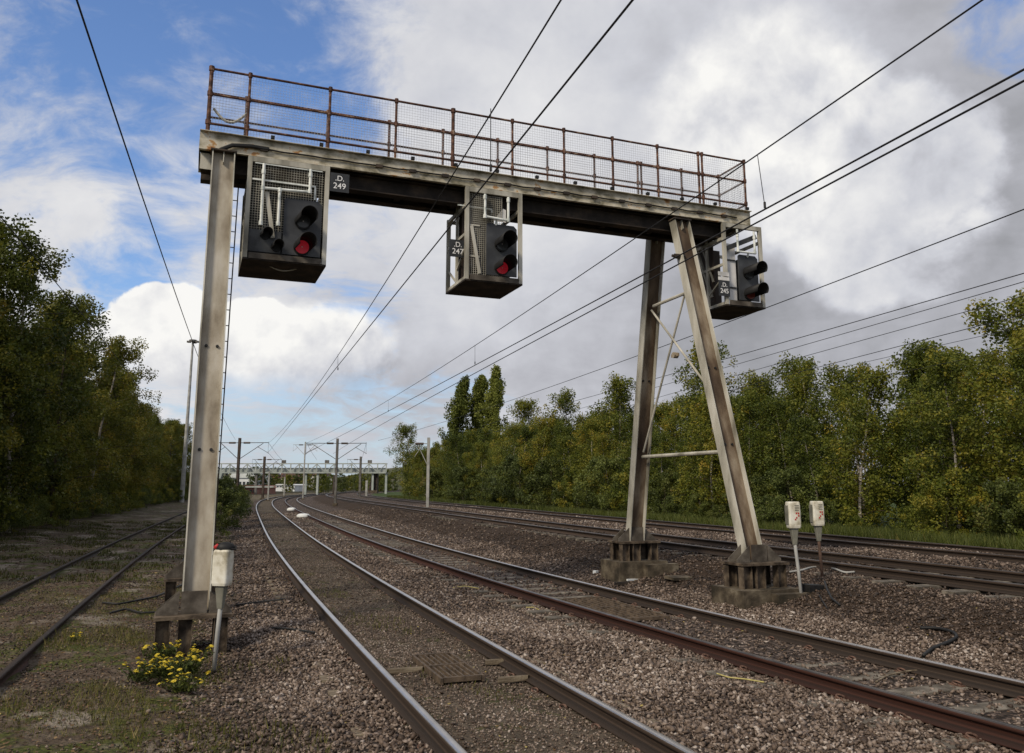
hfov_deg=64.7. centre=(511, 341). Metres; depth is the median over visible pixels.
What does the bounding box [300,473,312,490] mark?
broadleaf tree
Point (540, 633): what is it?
ballast stones
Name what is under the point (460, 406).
poplar tree
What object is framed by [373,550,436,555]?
sleeper
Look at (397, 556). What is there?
sleeper
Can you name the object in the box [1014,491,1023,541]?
shrub
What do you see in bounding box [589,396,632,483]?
birch tree
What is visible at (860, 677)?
sleeper
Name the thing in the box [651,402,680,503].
birch tree
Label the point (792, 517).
pole box
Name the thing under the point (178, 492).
shrub
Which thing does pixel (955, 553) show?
rail
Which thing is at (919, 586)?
sleeper
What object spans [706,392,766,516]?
birch tree
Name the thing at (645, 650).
sleeper
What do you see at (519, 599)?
sleeper
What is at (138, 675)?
flowering weed
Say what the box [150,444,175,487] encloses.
birch tree
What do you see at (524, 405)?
birch tree
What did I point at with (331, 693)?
sleeper
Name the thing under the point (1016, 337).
birch tree
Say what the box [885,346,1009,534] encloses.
birch tree
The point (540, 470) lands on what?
shrub
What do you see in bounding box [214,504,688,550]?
ballast stones
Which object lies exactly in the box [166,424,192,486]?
birch tree
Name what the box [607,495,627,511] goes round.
shrub
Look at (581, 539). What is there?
sleeper
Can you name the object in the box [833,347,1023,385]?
contact wire
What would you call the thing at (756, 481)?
shrub
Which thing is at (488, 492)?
shrub
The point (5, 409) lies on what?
birch tree
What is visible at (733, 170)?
catenary wire
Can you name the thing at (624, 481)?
shrub
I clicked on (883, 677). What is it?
ground cable
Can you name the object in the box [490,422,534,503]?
birch tree
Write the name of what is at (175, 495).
shrub
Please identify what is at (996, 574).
rail
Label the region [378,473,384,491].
broadleaf tree
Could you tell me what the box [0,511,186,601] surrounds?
rail
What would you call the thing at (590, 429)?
birch tree
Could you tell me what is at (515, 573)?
sleeper
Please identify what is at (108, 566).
grass
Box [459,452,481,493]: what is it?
birch tree
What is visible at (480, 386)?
poplar tree
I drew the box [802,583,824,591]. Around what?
junction box
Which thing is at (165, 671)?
flowering weed
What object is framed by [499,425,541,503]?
birch tree
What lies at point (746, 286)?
railway signal
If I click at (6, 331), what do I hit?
birch tree
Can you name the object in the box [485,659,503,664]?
board
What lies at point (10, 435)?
birch tree
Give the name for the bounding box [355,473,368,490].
broadleaf tree
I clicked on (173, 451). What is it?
birch tree
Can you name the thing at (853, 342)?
catenary wire
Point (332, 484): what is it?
broadleaf tree
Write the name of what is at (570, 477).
shrub
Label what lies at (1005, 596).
sleeper
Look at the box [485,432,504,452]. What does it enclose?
birch tree
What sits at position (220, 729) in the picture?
grass
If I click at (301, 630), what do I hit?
ground cable
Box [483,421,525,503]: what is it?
birch tree
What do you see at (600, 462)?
shrub
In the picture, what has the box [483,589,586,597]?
sleeper
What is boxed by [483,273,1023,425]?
contact wire
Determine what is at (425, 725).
rail
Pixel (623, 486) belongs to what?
birch tree
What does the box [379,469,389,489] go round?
broadleaf tree
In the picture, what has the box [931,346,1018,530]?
birch tree
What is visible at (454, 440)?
birch tree
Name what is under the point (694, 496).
shrub
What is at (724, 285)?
number plate
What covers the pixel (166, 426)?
birch tree
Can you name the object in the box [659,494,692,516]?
shrub
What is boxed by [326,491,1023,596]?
rail
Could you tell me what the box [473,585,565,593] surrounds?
sleeper
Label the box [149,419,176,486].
birch tree
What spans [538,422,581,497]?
birch tree
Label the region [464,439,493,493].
birch tree
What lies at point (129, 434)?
birch tree
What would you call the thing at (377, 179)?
signal gantry
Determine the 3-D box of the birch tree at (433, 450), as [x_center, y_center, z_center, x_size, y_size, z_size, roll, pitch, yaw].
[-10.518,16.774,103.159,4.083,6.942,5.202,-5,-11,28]
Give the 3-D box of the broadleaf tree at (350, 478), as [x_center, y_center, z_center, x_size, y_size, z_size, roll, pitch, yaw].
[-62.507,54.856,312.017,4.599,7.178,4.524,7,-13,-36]
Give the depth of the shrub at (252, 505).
63.17 m
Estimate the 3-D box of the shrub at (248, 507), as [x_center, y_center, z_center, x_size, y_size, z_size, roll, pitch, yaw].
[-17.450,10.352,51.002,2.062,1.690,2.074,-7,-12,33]
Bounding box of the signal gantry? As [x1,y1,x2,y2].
[153,65,814,656]
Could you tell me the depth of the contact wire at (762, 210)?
8.51 m
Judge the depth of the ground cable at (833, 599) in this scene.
12.39 m
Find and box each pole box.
[211,550,233,669]
[784,501,802,592]
[809,501,824,576]
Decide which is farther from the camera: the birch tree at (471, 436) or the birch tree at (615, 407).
the birch tree at (471, 436)
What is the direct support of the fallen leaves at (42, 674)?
on the ground at (158, 512)
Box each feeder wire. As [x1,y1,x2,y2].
[0,216,154,412]
[76,0,235,439]
[333,80,1023,453]
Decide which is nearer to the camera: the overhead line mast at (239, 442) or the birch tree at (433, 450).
the overhead line mast at (239, 442)
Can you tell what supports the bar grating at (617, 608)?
on the ground at (158, 512)
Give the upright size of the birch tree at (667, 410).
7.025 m
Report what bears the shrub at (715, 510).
on the ground at (158, 512)
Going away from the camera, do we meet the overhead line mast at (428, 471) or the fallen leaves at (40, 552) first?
the fallen leaves at (40, 552)
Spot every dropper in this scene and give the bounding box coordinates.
[489,108,491,171]
[757,154,765,207]
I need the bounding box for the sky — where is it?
[0,0,1023,484]
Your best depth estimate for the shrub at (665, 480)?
38.40 m
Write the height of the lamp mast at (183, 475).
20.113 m
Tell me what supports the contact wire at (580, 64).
hanging from the overhead line mast at (239, 442)
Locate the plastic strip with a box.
[716,673,763,682]
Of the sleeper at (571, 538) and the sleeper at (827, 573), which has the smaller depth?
the sleeper at (827, 573)
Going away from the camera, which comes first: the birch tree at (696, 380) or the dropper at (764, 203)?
the dropper at (764, 203)
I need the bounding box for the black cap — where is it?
[216,542,236,549]
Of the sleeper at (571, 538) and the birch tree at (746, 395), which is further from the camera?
the birch tree at (746, 395)
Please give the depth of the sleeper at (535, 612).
13.06 m
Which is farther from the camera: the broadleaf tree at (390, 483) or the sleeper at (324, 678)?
the broadleaf tree at (390, 483)
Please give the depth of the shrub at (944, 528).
23.17 m
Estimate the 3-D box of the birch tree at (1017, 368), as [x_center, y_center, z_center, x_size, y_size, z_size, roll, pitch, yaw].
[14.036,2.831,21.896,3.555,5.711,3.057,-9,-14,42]
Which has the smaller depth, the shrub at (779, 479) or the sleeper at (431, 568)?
the sleeper at (431, 568)
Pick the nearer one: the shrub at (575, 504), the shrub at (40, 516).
the shrub at (40, 516)
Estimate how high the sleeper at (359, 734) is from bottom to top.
0.193 m
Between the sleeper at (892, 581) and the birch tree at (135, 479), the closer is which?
the sleeper at (892, 581)
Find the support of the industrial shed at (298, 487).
on the ground at (158, 512)
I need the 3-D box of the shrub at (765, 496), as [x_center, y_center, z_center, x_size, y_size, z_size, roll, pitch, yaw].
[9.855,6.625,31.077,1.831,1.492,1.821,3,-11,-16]
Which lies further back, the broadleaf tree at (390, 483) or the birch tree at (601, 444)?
the broadleaf tree at (390, 483)
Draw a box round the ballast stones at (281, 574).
[171,527,1002,623]
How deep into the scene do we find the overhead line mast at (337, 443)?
75.24 m
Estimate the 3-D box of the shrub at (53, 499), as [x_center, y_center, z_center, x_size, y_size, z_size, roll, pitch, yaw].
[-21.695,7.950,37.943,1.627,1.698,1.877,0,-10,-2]
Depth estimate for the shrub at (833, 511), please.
27.88 m
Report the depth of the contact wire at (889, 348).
21.08 m
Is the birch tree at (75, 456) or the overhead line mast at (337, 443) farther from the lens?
the overhead line mast at (337, 443)
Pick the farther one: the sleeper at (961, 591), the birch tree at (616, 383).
the birch tree at (616, 383)
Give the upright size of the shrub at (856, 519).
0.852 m
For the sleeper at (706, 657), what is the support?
on the ground at (158, 512)
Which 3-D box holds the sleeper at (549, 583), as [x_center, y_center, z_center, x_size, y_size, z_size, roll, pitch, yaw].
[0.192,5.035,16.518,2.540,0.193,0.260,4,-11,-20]
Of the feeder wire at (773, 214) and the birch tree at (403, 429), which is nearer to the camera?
the feeder wire at (773, 214)
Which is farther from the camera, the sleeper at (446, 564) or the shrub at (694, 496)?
the shrub at (694, 496)
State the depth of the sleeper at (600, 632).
11.22 m
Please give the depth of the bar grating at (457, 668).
8.73 m
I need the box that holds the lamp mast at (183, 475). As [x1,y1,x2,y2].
[179,339,198,502]
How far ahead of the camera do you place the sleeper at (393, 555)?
23.56 m
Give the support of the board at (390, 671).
on the ground at (158, 512)
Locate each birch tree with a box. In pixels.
[0,209,70,527]
[0,224,110,532]
[0,241,52,457]
[0,282,110,525]
[0,312,64,531]
[0,342,17,465]
[0,345,17,369]
[4,322,77,501]
[7,292,129,526]
[8,345,88,493]
[53,364,100,518]
[59,356,121,487]
[67,331,161,515]
[74,377,125,491]
[84,366,148,512]
[93,354,169,510]
[97,386,142,481]
[99,389,146,478]
[123,388,157,482]
[138,401,157,494]
[143,401,174,483]
[147,412,165,490]
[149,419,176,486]
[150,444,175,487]
[158,418,191,500]
[158,419,182,485]
[160,427,190,473]
[161,424,190,485]
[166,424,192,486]
[176,422,192,486]
[381,422,425,491]
[398,450,410,482]
[398,458,412,495]
[402,448,434,493]
[403,451,431,492]
[403,464,413,495]
[405,462,422,493]
[411,445,439,488]
[425,438,459,490]
[432,441,441,457]
[433,433,480,491]
[440,454,453,492]
[441,442,473,490]
[442,444,472,491]
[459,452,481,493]
[462,428,487,483]
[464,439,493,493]
[469,426,497,483]
[477,447,503,498]
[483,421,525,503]
[485,397,545,457]
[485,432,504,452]
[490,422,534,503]
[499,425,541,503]
[511,414,564,504]
[521,436,551,485]
[532,386,590,505]
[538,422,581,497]
[541,433,587,502]
[559,417,620,508]
[565,411,596,500]
[574,371,635,509]
[578,413,625,461]
[584,431,621,508]
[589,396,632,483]
[606,413,663,511]
[617,429,665,504]
[648,429,680,513]
[651,395,689,512]
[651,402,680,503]
[652,404,676,484]
[662,390,707,512]
[669,413,728,514]
[670,338,761,509]
[672,390,751,518]
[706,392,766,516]
[724,387,791,515]
[735,368,822,518]
[739,384,777,463]
[740,392,829,504]
[751,350,854,517]
[766,365,868,522]
[777,412,849,520]
[803,361,911,527]
[806,360,909,529]
[827,384,900,522]
[862,338,980,528]
[865,378,930,520]
[866,347,988,525]
[882,371,988,531]
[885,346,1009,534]
[921,345,1019,514]
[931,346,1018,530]
[944,288,1023,533]
[968,343,1023,539]
[975,324,1023,520]
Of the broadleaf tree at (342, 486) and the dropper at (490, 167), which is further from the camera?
the broadleaf tree at (342, 486)
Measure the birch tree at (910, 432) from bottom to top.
6.762 m
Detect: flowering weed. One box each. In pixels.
[66,631,82,641]
[115,662,164,682]
[136,651,201,680]
[141,640,180,660]
[156,668,210,694]
[167,644,214,673]
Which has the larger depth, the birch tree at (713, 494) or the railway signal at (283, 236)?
the birch tree at (713, 494)
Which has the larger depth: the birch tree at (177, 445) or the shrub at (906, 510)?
the birch tree at (177, 445)
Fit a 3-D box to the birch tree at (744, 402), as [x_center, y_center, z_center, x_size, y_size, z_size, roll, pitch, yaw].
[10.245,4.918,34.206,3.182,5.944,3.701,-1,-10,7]
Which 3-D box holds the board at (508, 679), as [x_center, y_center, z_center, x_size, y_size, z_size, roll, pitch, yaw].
[0.015,3.487,8.341,0.360,0.050,0.064,4,-11,-21]
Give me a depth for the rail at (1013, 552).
24.27 m
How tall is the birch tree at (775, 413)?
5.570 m
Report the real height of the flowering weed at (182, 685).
0.228 m
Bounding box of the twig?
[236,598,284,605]
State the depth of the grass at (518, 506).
62.35 m
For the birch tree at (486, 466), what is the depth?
70.28 m
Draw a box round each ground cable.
[102,584,181,604]
[109,608,154,613]
[271,627,315,632]
[789,566,854,572]
[824,580,840,605]
[875,670,915,682]
[920,626,957,656]
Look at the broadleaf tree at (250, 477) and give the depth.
215.56 m
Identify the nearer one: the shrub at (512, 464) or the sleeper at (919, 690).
the sleeper at (919, 690)
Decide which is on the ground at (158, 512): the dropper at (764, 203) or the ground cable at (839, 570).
the ground cable at (839, 570)
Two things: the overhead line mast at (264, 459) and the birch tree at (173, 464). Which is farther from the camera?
the overhead line mast at (264, 459)
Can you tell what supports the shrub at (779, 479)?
on the ground at (158, 512)
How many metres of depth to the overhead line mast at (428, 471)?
59.26 m
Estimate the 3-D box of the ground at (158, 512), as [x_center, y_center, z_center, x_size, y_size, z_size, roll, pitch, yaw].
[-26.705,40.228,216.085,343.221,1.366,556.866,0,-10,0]
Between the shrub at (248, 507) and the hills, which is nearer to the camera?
the shrub at (248, 507)
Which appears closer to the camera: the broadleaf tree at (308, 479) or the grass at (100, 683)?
the grass at (100, 683)
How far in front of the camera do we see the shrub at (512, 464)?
57.71 m
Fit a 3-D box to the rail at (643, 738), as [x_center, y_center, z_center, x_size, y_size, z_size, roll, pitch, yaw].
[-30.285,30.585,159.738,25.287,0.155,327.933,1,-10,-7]
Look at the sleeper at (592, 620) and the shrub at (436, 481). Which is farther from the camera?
the shrub at (436, 481)
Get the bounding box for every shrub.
[1,494,38,533]
[18,494,55,527]
[22,484,74,522]
[31,492,68,527]
[148,494,162,503]
[160,488,171,503]
[164,487,177,502]
[165,484,184,501]
[181,486,242,537]
[217,475,250,513]
[217,480,252,527]
[220,493,251,518]
[233,484,251,502]
[240,491,253,508]
[411,465,448,500]
[434,490,446,498]
[442,465,484,500]
[454,489,468,500]
[469,464,515,502]
[476,489,488,501]
[488,452,554,505]
[498,494,510,503]
[521,455,577,506]
[552,466,600,508]
[569,501,577,508]
[572,454,627,510]
[585,502,603,509]
[602,459,665,511]
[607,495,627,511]
[647,469,695,516]
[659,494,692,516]
[680,492,717,518]
[707,503,729,520]
[721,472,778,521]
[752,465,840,522]
[753,494,783,522]
[775,504,809,525]
[805,498,853,527]
[845,515,870,530]
[889,504,928,533]
[899,471,995,538]
[929,522,949,534]
[965,476,1023,540]
[969,504,1023,538]
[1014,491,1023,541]
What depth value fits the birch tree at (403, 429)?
110.75 m
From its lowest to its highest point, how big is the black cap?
0.096 m
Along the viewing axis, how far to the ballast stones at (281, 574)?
18.38 m
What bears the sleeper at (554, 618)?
on the ground at (158, 512)
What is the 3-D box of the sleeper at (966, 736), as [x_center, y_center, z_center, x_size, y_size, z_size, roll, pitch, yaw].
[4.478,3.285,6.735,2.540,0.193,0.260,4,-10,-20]
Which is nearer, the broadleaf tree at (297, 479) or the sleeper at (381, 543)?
the sleeper at (381, 543)
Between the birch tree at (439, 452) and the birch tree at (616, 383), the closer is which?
the birch tree at (616, 383)
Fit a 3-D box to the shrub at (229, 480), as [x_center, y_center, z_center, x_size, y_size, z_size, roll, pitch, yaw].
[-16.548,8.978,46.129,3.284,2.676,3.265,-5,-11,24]
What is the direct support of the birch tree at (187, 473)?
on the ground at (158, 512)
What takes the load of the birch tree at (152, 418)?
on the ground at (158, 512)
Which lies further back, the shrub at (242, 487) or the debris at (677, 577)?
the shrub at (242, 487)
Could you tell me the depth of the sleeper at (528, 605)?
13.66 m
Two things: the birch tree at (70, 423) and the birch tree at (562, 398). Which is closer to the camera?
the birch tree at (70, 423)
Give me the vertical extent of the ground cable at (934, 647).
0.197 m
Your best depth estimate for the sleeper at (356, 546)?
27.58 m
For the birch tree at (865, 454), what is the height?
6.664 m
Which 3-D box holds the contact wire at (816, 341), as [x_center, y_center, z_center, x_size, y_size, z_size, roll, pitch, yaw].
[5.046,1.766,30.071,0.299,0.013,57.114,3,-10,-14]
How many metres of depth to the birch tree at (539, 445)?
59.63 m
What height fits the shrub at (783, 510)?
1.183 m
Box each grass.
[0,520,226,583]
[0,580,233,752]
[168,656,331,752]
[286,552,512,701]
[387,495,570,510]
[546,506,1023,549]
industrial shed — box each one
[230,473,267,484]
[243,485,276,493]
[276,484,302,490]
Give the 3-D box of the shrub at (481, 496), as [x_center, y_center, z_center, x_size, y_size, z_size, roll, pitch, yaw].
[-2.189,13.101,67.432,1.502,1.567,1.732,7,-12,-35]
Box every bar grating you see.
[412,652,484,684]
[563,596,669,620]
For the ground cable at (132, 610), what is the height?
0.057 m
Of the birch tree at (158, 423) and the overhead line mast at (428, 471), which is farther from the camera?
the birch tree at (158, 423)
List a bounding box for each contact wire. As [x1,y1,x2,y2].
[270,0,633,449]
[306,68,1023,452]
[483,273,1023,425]
[484,281,1023,434]
[729,314,1023,390]
[729,326,1023,393]
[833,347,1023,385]
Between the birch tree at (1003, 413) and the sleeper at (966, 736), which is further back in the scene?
the birch tree at (1003, 413)
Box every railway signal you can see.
[238,155,329,282]
[446,186,522,298]
[696,222,768,319]
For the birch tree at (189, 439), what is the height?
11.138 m
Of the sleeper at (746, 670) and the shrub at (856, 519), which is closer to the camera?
the sleeper at (746, 670)
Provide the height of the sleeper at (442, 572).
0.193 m
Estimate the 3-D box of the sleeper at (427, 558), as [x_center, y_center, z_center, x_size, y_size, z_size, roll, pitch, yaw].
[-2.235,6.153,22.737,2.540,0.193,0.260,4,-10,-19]
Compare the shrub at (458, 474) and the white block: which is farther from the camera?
the shrub at (458, 474)
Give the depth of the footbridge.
182.86 m
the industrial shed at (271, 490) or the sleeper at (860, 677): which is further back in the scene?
the industrial shed at (271, 490)
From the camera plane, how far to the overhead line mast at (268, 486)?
108.22 m
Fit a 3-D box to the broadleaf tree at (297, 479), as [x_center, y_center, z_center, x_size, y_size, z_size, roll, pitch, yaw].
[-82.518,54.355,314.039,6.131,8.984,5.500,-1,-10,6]
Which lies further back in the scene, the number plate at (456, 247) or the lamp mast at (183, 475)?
the lamp mast at (183, 475)
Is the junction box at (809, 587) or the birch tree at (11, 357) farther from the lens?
the birch tree at (11, 357)
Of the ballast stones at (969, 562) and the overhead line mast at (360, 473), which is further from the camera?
the overhead line mast at (360, 473)
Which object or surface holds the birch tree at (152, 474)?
on the ground at (158, 512)
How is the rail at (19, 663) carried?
on the ground at (158, 512)
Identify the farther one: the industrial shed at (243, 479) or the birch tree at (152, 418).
the industrial shed at (243, 479)
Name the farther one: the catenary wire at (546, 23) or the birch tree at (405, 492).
the birch tree at (405, 492)
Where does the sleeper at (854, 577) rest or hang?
on the ground at (158, 512)
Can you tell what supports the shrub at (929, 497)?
on the ground at (158, 512)
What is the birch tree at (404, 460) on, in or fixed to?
on the ground at (158, 512)
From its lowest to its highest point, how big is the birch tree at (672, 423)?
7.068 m
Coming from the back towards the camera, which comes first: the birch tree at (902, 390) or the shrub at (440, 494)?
the shrub at (440, 494)
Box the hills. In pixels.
[185,467,841,488]
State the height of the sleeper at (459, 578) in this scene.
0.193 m
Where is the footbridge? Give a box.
[218,460,387,494]
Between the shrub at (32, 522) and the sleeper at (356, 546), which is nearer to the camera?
the sleeper at (356, 546)
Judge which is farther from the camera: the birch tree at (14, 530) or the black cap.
the birch tree at (14, 530)
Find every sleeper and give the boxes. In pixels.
[275,590,411,598]
[312,649,475,667]
[319,659,544,682]
[328,671,568,697]
[350,541,403,543]
[350,701,629,736]
[352,542,409,545]
[355,543,412,547]
[365,719,661,752]
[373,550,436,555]
[378,552,442,556]
[387,685,594,702]
[389,554,450,557]
[389,555,457,560]
[392,557,464,562]
[398,560,471,564]
[407,562,478,566]
[411,564,486,569]
[432,569,506,574]
[433,572,518,577]
[441,575,529,581]
[452,578,538,584]
[462,581,553,588]
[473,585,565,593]
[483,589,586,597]
[496,593,602,602]
[511,597,621,609]
[527,603,641,615]
[544,608,664,620]
[565,614,684,625]
[566,537,585,539]
[576,538,599,540]
[585,621,710,634]
[639,636,775,652]
[670,645,814,663]
[706,656,858,677]
[747,667,910,689]
[797,680,974,706]
[814,569,915,574]
[841,572,947,578]
[854,696,1023,726]
[872,576,988,583]
[906,580,1022,589]
[920,726,1022,749]
[942,589,994,594]
[983,594,1022,598]
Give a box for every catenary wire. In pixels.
[271,0,561,440]
[307,0,982,442]
[378,209,1023,440]
[575,295,1023,421]
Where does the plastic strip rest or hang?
on the ground at (158, 512)
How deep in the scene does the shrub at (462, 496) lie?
75.21 m
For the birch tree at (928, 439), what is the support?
on the ground at (158, 512)
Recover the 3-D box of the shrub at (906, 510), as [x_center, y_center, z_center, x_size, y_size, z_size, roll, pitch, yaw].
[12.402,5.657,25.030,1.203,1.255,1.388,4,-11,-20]
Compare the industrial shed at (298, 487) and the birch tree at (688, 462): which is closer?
the birch tree at (688, 462)
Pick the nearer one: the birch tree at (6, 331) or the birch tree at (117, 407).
the birch tree at (6, 331)
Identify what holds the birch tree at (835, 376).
on the ground at (158, 512)
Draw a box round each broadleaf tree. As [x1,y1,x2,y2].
[246,467,261,484]
[261,473,275,484]
[270,467,280,485]
[281,473,295,491]
[291,473,302,483]
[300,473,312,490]
[309,473,316,489]
[312,473,330,492]
[322,476,331,490]
[329,478,338,490]
[337,473,349,491]
[344,474,354,490]
[352,474,364,490]
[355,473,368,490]
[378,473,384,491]
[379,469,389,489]
[387,470,399,490]
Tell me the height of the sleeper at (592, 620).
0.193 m
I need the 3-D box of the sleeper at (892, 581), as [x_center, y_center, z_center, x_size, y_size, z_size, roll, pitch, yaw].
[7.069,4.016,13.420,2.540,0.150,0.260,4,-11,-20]
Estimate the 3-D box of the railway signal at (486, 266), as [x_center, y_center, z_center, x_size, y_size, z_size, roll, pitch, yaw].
[-0.507,-1.918,14.938,1.220,1.890,1.622,4,-11,-21]
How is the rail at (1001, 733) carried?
on the ground at (158, 512)
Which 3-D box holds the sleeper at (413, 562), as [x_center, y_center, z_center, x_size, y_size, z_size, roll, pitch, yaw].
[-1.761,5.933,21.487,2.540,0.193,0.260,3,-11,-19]
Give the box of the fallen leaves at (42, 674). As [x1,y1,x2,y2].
[0,582,232,752]
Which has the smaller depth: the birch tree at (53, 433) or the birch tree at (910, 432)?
the birch tree at (910, 432)
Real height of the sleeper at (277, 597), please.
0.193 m
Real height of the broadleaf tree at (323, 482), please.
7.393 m
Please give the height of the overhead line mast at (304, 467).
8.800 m
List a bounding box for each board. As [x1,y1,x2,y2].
[387,666,423,674]
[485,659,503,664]
[498,675,528,683]
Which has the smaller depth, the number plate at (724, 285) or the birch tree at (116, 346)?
the number plate at (724, 285)
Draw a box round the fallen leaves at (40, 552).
[0,520,229,583]
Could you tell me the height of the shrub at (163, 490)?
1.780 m
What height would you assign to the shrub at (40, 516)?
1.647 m
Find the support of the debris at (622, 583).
on the ground at (158, 512)
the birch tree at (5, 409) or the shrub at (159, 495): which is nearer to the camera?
the birch tree at (5, 409)
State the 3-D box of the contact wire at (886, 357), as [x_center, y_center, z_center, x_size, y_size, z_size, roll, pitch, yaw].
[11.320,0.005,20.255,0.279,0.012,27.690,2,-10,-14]
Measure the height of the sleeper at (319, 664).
0.193 m
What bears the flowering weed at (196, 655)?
on the ground at (158, 512)
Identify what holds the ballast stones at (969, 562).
on the ground at (158, 512)
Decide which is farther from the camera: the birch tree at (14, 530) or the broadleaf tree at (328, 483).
the broadleaf tree at (328, 483)
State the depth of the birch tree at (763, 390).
36.95 m
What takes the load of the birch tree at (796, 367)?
on the ground at (158, 512)
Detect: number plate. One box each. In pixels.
[330,172,348,192]
[449,239,463,257]
[718,271,729,296]
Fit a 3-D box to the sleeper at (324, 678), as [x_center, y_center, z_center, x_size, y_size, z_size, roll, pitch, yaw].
[-0.851,3.722,9.044,2.540,0.193,0.260,4,-11,-20]
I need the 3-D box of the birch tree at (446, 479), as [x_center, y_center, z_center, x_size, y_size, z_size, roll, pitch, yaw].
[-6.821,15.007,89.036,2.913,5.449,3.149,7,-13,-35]
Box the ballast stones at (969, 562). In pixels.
[824,555,1023,594]
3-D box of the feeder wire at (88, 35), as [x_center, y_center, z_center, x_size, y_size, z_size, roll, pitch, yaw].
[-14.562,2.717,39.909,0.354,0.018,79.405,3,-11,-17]
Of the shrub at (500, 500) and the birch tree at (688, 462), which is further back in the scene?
the shrub at (500, 500)
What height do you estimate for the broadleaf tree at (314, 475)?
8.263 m
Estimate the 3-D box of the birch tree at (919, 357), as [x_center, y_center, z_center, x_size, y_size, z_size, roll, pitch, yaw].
[14.680,3.336,29.142,3.822,7.188,4.316,1,-10,-4]
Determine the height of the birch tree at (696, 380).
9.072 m
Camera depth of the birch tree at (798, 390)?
34.16 m
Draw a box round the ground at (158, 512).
[0,488,1023,752]
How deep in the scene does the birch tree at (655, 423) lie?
57.06 m
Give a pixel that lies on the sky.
(722, 78)
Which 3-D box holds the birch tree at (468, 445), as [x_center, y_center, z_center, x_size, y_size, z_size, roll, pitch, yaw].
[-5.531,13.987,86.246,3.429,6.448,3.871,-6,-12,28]
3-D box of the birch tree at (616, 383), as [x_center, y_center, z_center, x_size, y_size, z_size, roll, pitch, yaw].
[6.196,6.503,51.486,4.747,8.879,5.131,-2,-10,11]
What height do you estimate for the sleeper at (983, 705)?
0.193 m
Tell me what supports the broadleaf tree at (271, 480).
on the ground at (158, 512)
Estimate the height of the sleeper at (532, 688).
0.193 m
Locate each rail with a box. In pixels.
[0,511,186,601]
[0,525,185,685]
[255,493,466,752]
[271,493,696,752]
[285,494,1023,751]
[296,494,1023,699]
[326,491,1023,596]
[337,490,1023,582]
[357,492,1023,563]
[368,491,1023,555]
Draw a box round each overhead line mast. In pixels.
[219,438,268,488]
[252,457,281,499]
[266,471,269,500]
[297,442,316,499]
[305,438,366,505]
[347,457,361,496]
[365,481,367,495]
[414,437,429,506]
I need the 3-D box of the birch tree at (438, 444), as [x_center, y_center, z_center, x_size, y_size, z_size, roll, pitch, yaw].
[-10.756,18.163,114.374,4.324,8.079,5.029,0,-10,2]
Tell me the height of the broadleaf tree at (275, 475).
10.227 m
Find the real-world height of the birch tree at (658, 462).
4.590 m
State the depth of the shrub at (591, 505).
46.69 m
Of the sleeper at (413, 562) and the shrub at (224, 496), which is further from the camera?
the shrub at (224, 496)
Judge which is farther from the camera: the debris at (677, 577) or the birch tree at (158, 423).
the birch tree at (158, 423)
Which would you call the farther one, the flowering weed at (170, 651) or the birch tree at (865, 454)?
the birch tree at (865, 454)
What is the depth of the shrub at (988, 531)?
21.92 m
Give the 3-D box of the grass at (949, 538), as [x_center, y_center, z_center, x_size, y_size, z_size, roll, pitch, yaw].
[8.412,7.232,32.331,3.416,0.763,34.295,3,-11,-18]
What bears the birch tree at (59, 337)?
on the ground at (158, 512)
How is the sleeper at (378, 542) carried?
on the ground at (158, 512)
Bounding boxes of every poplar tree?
[437,374,472,483]
[465,373,488,443]
[473,364,509,446]
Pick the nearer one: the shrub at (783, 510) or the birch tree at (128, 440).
the shrub at (783, 510)
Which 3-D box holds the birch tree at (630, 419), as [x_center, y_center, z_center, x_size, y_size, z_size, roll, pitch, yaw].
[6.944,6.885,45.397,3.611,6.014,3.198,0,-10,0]
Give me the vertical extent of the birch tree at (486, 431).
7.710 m
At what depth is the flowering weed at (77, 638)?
10.68 m
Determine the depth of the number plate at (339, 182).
13.71 m
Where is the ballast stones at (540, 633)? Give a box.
[109,563,1023,752]
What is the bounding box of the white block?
[296,513,310,516]
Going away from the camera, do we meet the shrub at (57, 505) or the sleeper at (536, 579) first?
the sleeper at (536, 579)
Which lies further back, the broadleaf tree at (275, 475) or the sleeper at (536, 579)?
the broadleaf tree at (275, 475)
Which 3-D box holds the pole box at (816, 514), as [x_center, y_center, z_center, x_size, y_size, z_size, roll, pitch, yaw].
[5.327,3.661,14.012,0.214,1.741,0.174,1,-10,-4]
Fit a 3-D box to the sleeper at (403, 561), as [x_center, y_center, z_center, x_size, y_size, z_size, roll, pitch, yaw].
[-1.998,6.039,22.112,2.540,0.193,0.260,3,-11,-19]
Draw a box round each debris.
[614,581,629,584]
[664,575,691,580]
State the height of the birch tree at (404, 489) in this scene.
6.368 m
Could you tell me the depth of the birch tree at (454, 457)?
82.98 m
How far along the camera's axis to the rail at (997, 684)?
10.53 m
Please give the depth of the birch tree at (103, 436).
57.09 m
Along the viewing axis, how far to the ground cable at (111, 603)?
14.41 m
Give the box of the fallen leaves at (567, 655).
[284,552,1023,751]

